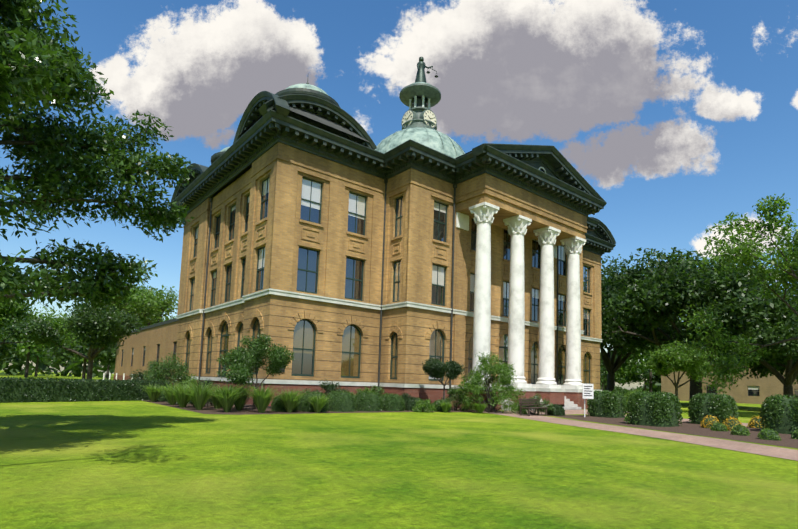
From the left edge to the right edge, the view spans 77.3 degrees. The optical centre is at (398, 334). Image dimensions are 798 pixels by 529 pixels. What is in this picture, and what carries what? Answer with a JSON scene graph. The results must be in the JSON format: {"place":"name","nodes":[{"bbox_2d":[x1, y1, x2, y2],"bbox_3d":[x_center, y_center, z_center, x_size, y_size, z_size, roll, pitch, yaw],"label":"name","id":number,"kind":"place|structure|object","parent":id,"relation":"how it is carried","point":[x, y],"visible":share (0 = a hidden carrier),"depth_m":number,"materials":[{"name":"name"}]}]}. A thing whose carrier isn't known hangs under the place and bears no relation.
{"place":"outdoors","nodes":[
{"label":"outdoors","id":0,"kind":"place"},
{"bbox_2d":[0,370,797,528],"bbox_3d":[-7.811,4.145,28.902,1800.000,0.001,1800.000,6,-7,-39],"label":"lawn","id":1,"kind":"structure","parent":0,"point":[110,465],"depth_m":8.89,"materials":[{"name":"green plant"}]},
{"bbox_2d":[0,335,16,363],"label":"tree","id":2,"kind":"object","parent":1,"relation":"on","point":[5,349],"visible":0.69,"depth_m":87.34,"materials":[{"name":"green plant"}]},
{"bbox_2d":[2,352,23,361],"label":"tree","id":3,"kind":"object","parent":1,"relation":"on","point":[7,357],"visible":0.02,"depth_m":133.40,"materials":[{"name":"green plant"}]},
{"bbox_2d":[3,313,62,377],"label":"tree","id":4,"kind":"object","parent":1,"relation":"on","point":[28,350],"visible":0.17,"depth_m":109.42,"materials":[{"name":"green plant"}]},
{"bbox_2d":[0,280,81,349],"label":"tree","id":5,"kind":"object","parent":1,"relation":"on","point":[8,307],"visible":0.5,"depth_m":58.02,"materials":[{"name":"green plant"}]},
{"bbox_2d":[13,340,70,376],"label":"tree","id":6,"kind":"object","parent":1,"relation":"on","point":[36,366],"visible":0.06,"depth_m":130.37,"materials":[{"name":"green plant"}]},
{"bbox_2d":[0,301,145,379],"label":"tree","id":7,"kind":"object","parent":1,"relation":"on","point":[102,330],"visible":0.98,"depth_m":36.86,"materials":[{"name":"green plant"}]},
{"bbox_2d":[43,329,116,377],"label":"tree","id":8,"kind":"object","parent":1,"relation":"on","point":[103,356],"visible":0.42,"depth_m":103.53,"materials":[{"name":"green plant"}]},
{"bbox_2d":[0,376,171,402],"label":"hedge","id":9,"kind":"object","parent":1,"relation":"on","point":[21,390],"visible":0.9,"depth_m":26.97,"materials":[{"name":"green plant"}]},
{"bbox_2d":[72,355,109,378],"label":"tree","id":10,"kind":"object","parent":1,"relation":"on","point":[107,373],"depth_m":141.55,"materials":[{"name":"green plant"}]},
{"bbox_2d":[0,0,194,312],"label":"tree","id":11,"kind":"object","parent":1,"relation":"on","point":[37,64],"visible":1,"depth_m":12.06,"materials":[{"name":"green plant"}]},
{"bbox_2d":[94,343,115,365],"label":"tree","id":12,"kind":"object","parent":1,"relation":"on","point":[113,360],"depth_m":108.97,"materials":[{"name":"green plant"}]},
{"bbox_2d":[103,373,132,379],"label":"white posts","id":13,"kind":"object","parent":1,"relation":"on","point":[116,376],"visible":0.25,"depth_m":68.33,"materials":[{"name":"white"}]},
{"bbox_2d":[84,284,178,327],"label":"tree","id":14,"kind":"object","parent":1,"relation":"on","point":[149,306],"visible":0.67,"depth_m":78.04,"materials":[{"name":"green plant"}]},
{"bbox_2d":[113,318,178,383],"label":"annex building","id":15,"kind":"structure","parent":1,"relation":"on","point":[145,346],"depth_m":63.66,"materials":[{"name":"brick"}]},
{"bbox_2d":[128,369,168,380],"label":"shrub","id":16,"kind":"object","parent":1,"relation":"on","point":[139,376],"visible":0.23,"depth_m":36.82,"materials":[{"name":"green plant"}]},
{"bbox_2d":[216,333,294,408],"bbox_3d":[-7.193,1.990,25.404,3.594,4.260,4.920,2,-5,3],"label":"tree","id":17,"kind":"object","parent":1,"relation":"on","point":[242,363],"visible":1,"depth_m":25.26,"materials":[{"name":"green plant"}]},
{"bbox_2d":[0,350,660,392],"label":"distant treeline foliage","id":18,"kind":"object","parent":1,"relation":"on","point":[75,368],"visible":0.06,"depth_m":159.29,"materials":[{"name":"green plant"}]},
{"bbox_2d":[171,57,615,410],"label":"courthouse","id":19,"kind":"structure","parent":1,"relation":"on","point":[325,237],"depth_m":34.34,"materials":[{"name":"brick"}]},
{"bbox_2d":[432,399,450,411],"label":"shrub","id":20,"kind":"object","parent":1,"relation":"on","point":[438,407],"visible":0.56,"depth_m":29.10,"materials":[{"name":"green plant"}]},
{"bbox_2d":[141,400,797,447],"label":"mulch beds","id":21,"kind":"object","parent":1,"relation":"on","point":[787,440],"visible":0.39,"depth_m":22.89,"materials":[{"name":"brown soil"}]},
{"bbox_2d":[156,385,173,400],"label":"shrub","id":22,"kind":"object","parent":21,"relation":"on","point":[162,397],"visible":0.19,"depth_m":30.51,"materials":[{"name":"green plant"}]},
{"bbox_2d":[143,351,196,386],"bbox_3d":[-15.718,2.815,34.170,3.737,3.375,4.098,2,-5,0],"label":"shrub","id":23,"kind":"object","parent":21,"relation":"on","point":[157,370],"visible":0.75,"depth_m":33.44,"materials":[{"name":"green plant"}]},
{"bbox_2d":[176,374,210,400],"bbox_3d":[-12.930,3.401,31.083,2.405,1.931,2.141,0,-6,18],"label":"shrub","id":24,"kind":"object","parent":21,"relation":"on","point":[186,381],"visible":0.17,"depth_m":30.97,"materials":[{"name":"green plant"}]},
{"bbox_2d":[190,379,221,406],"bbox_3d":[-10.225,3.140,26.427,2.218,1.646,1.994,-1,-6,28],"label":"shrub","id":25,"kind":"object","parent":21,"relation":"on","point":[208,403],"visible":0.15,"depth_m":26.45,"materials":[{"name":"green plant"}]},
{"bbox_2d":[270,394,297,411],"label":"boxwood","id":26,"kind":"object","parent":21,"relation":"on","point":[277,405],"visible":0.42,"depth_m":24.53,"materials":[{"name":"green plant"}]},
{"bbox_2d":[296,391,328,411],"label":"boxwood","id":27,"kind":"object","parent":21,"relation":"on","point":[305,406],"visible":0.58,"depth_m":25.33,"materials":[{"name":"green plant"}]},
{"bbox_2d":[142,380,486,413],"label":"ornamental grasses","id":28,"kind":"object","parent":21,"relation":"on","point":[226,399],"visible":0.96,"depth_m":23.96,"materials":[{"name":"green plant"}]},
{"bbox_2d":[314,379,348,395],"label":"bush behind boxwoods","id":29,"kind":"object","parent":21,"relation":"on","point":[328,387],"visible":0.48,"depth_m":29.36,"materials":[{"name":"green plant"}]},
{"bbox_2d":[327,390,357,411],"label":"boxwood","id":30,"kind":"object","parent":21,"relation":"on","point":[342,401],"visible":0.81,"depth_m":26.14,"materials":[{"name":"green plant"}]},
{"bbox_2d":[351,386,374,395],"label":"shrub","id":31,"kind":"object","parent":21,"relation":"on","point":[366,389],"visible":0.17,"depth_m":29.65,"materials":[{"name":"green plant"}]},
{"bbox_2d":[354,391,383,411],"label":"boxwood","id":32,"kind":"object","parent":21,"relation":"on","point":[368,401],"visible":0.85,"depth_m":27.14,"materials":[{"name":"green plant"}]},
{"bbox_2d":[367,385,387,395],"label":"bush behind boxwoods","id":33,"kind":"object","parent":21,"relation":"on","point":[380,389],"visible":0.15,"depth_m":31.16,"materials":[{"name":"green plant"}]},
{"bbox_2d":[381,393,404,410],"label":"boxwood","id":34,"kind":"object","parent":21,"relation":"on","point":[393,402],"visible":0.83,"depth_m":28.10,"materials":[{"name":"green plant"}]},
{"bbox_2d":[400,392,411,407],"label":"shrub","id":35,"kind":"object","parent":21,"relation":"on","point":[405,396],"visible":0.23,"depth_m":30.96,"materials":[{"name":"green plant"}]},
{"bbox_2d":[405,397,423,410],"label":"shrub","id":36,"kind":"object","parent":21,"relation":"on","point":[410,403],"visible":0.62,"depth_m":28.97,"materials":[{"name":"green plant"}]},
{"bbox_2d":[412,399,437,412],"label":"shrub","id":37,"kind":"object","parent":21,"relation":"on","point":[428,405],"visible":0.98,"depth_m":27.83,"materials":[{"name":"green plant"}]},
{"bbox_2d":[422,358,464,399],"bbox_3d":[2.549,3.221,31.106,3.011,3.541,2.691,6,-7,-39],"label":"topiary tree","id":38,"kind":"object","parent":21,"relation":"on","point":[436,368],"visible":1,"depth_m":30.65,"materials":[{"name":"green plant"}]},
{"bbox_2d":[441,386,470,410],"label":"shrub","id":39,"kind":"object","parent":21,"relation":"on","point":[453,393],"visible":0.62,"depth_m":30.73,"materials":[{"name":"green plant"}]},
{"bbox_2d":[455,351,525,413],"bbox_3d":[5.651,2.914,30.464,4.765,3.881,4.426,6,-7,-39],"label":"bush","id":40,"kind":"object","parent":21,"relation":"on","point":[476,380],"visible":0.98,"depth_m":29.85,"materials":[{"name":"green plant"}]},
{"bbox_2d":[515,393,555,414],"bbox_3d":[7.979,4.151,29.326,2.237,1.425,2.286,6,-7,-39],"label":"portico bush","id":41,"kind":"object","parent":21,"relation":"on","point":[524,411],"visible":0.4,"depth_m":29.09,"materials":[{"name":"green plant"}]},
{"bbox_2d":[547,404,564,415],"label":"shrub","id":42,"kind":"object","parent":21,"relation":"on","point":[559,411],"visible":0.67,"depth_m":28.89,"materials":[{"name":"green plant"}]},
{"bbox_2d":[583,384,593,416],"bbox_3d":[10.648,3.732,28.181,0.470,1.900,0.494,6,-7,-39],"label":"sign post","id":43,"kind":"object","parent":21,"relation":"on","point":[591,393],"visible":0.75,"depth_m":28.19,"materials":[{"name":"white metal"}]},
{"bbox_2d":[584,386,591,395],"bbox_3d":[10.689,3.196,28.186,0.348,0.570,0.307,6,-7,-39],"label":"sign lettering","id":44,"kind":"object","parent":43,"relation":"attached to","point":[589,391],"visible":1,"depth_m":28.18},
{"bbox_2d":[587,390,626,417],"bbox_3d":[12.308,4.098,29.519,2.138,1.636,1.907,6,-7,-39],"label":"clipped shrub","id":45,"kind":"object","parent":21,"relation":"on","point":[607,404],"visible":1,"depth_m":28.93,"materials":[{"name":"green plant"}]},
{"bbox_2d":[626,391,682,426],"bbox_3d":[12.145,3.490,23.750,2.316,1.677,2.109,6,-7,-39],"label":"clipped shrub","id":46,"kind":"object","parent":21,"relation":"on","point":[656,409],"visible":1,"depth_m":23.12,"materials":[{"name":"green plant"}]},
{"bbox_2d":[700,415,720,428],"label":"flowers","id":47,"kind":"object","parent":21,"relation":"on","point":[707,422],"visible":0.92,"depth_m":22.74,"materials":[{"name":"yellow plant"}]},
{"bbox_2d":[688,392,738,423],"bbox_3d":[16.170,3.816,25.716,2.235,1.682,2.012,6,-7,-39],"label":"clipped shrub","id":48,"kind":"object","parent":21,"relation":"on","point":[722,408],"visible":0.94,"depth_m":25.23,"materials":[{"name":"green plant"}]},
{"bbox_2d":[710,421,727,430],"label":"bed plant","id":49,"kind":"object","parent":21,"relation":"on","point":[717,426],"visible":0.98,"depth_m":21.24,"materials":[{"name":"green plant"}]},
{"bbox_2d":[722,417,741,430],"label":"flowers","id":50,"kind":"object","parent":21,"relation":"on","point":[730,423],"visible":0.69,"depth_m":21.69,"materials":[{"name":"yellow plant"}]},
{"bbox_2d":[731,424,750,435],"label":"bed plant","id":51,"kind":"object","parent":21,"relation":"on","point":[740,430],"visible":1,"depth_m":19.43,"materials":[{"name":"green plant"}]},
{"bbox_2d":[747,415,764,428],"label":"flowers","id":52,"kind":"object","parent":21,"relation":"on","point":[755,422],"visible":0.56,"depth_m":23.84,"materials":[{"name":"yellow plant"}]},
{"bbox_2d":[757,428,781,440],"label":"bed plant","id":53,"kind":"object","parent":21,"relation":"on","point":[767,434],"visible":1,"depth_m":17.86,"materials":[{"name":"green plant"}]},
{"bbox_2d":[759,394,797,433],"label":"clipped shrub","id":54,"kind":"object","parent":21,"relation":"on","point":[779,413],"visible":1,"depth_m":21.12,"materials":[{"name":"green plant"}]},
{"bbox_2d":[791,429,797,438],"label":"bed plant","id":55,"kind":"object","parent":21,"relation":"on","point":[794,435],"visible":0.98,"depth_m":18.59,"materials":[{"name":"green plant"}]},
{"bbox_2d":[602,375,630,390],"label":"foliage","id":56,"kind":"object","parent":1,"relation":"on","point":[617,381],"depth_m":154.62,"materials":[{"name":"green plant"}]},
{"bbox_2d":[600,350,639,390],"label":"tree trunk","id":57,"kind":"object","parent":1,"relation":"on","point":[604,373],"visible":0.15,"depth_m":112.06,"materials":[{"name":"green plant"}]},
{"bbox_2d":[613,385,635,400],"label":"hedge","id":58,"kind":"object","parent":1,"relation":"on","point":[622,390],"visible":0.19,"depth_m":40.32,"materials":[{"name":"green plant"}]},
{"bbox_2d":[624,388,644,407],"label":"hedge","id":59,"kind":"object","parent":1,"relation":"on","point":[627,395],"visible":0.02,"depth_m":37.82,"materials":[{"name":"green plant"}]},
{"bbox_2d":[615,345,658,392],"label":"tree","id":60,"kind":"object","parent":1,"relation":"on","point":[628,369],"visible":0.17,"depth_m":109.20,"materials":[{"name":"green plant"}]},
{"bbox_2d":[617,361,660,391],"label":"tree","id":61,"kind":"object","parent":1,"relation":"on","point":[644,376],"visible":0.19,"depth_m":144.80,"materials":[{"name":"green plant"}]},
{"bbox_2d":[600,264,681,391],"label":"tree","id":62,"kind":"object","parent":1,"relation":"on","point":[612,367],"visible":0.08,"depth_m":74.18,"materials":[{"name":"green plant"}]},
{"bbox_2d":[652,374,660,384],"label":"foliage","id":63,"kind":"object","parent":1,"relation":"on","point":[656,378],"visible":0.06,"depth_m":145.87,"materials":[{"name":"green plant"}]},
{"bbox_2d":[644,341,712,395],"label":"tree","id":64,"kind":"object","parent":1,"relation":"on","point":[661,360],"visible":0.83,"depth_m":49.83,"materials":[{"name":"green plant"}]},
{"bbox_2d":[658,345,734,376],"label":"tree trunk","id":65,"kind":"object","parent":1,"relation":"on","point":[711,358],"depth_m":92.72,"materials":[{"name":"green plant"}]},
{"bbox_2d":[600,247,796,404],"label":"tree","id":66,"kind":"object","parent":1,"relation":"on","point":[670,288],"visible":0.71,"depth_m":56.58,"materials":[{"name":"green plant"}]},
{"bbox_2d":[661,362,797,403],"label":"building","id":67,"kind":"structure","parent":1,"relation":"on","point":[753,390],"depth_m":84.49,"materials":[{"name":"brick"}]},
{"bbox_2d":[666,193,797,393],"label":"tree","id":68,"kind":"object","parent":1,"relation":"on","point":[787,254],"visible":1,"depth_m":35.58,"materials":[{"name":"green plant"}]},
{"bbox_2d":[666,279,797,398],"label":"tree","id":69,"kind":"object","parent":1,"relation":"on","point":[785,322],"visible":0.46,"depth_m":49.83,"materials":[{"name":"green plant"}]},
{"bbox_2d":[0,0,797,389],"label":"sky","id":70,"kind":"structure","parent":0,"point":[681,115],"materials":[{"name":"blue"}]},
{"bbox_2d":[483,410,797,460],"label":"walkway","id":71,"kind":"structure","parent":0,"point":[784,453],"depth_m":17.97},
{"bbox_2d":[519,398,548,415],"bbox_3d":[7.576,4.095,28.048,1.900,0.950,0.640,6,-7,-39],"label":"bench","id":72,"kind":"object","parent":71,"relation":"on","point":[521,401],"visible":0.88,"depth_m":28.08,"materials":[{"name":"brown wood"}]}
]}

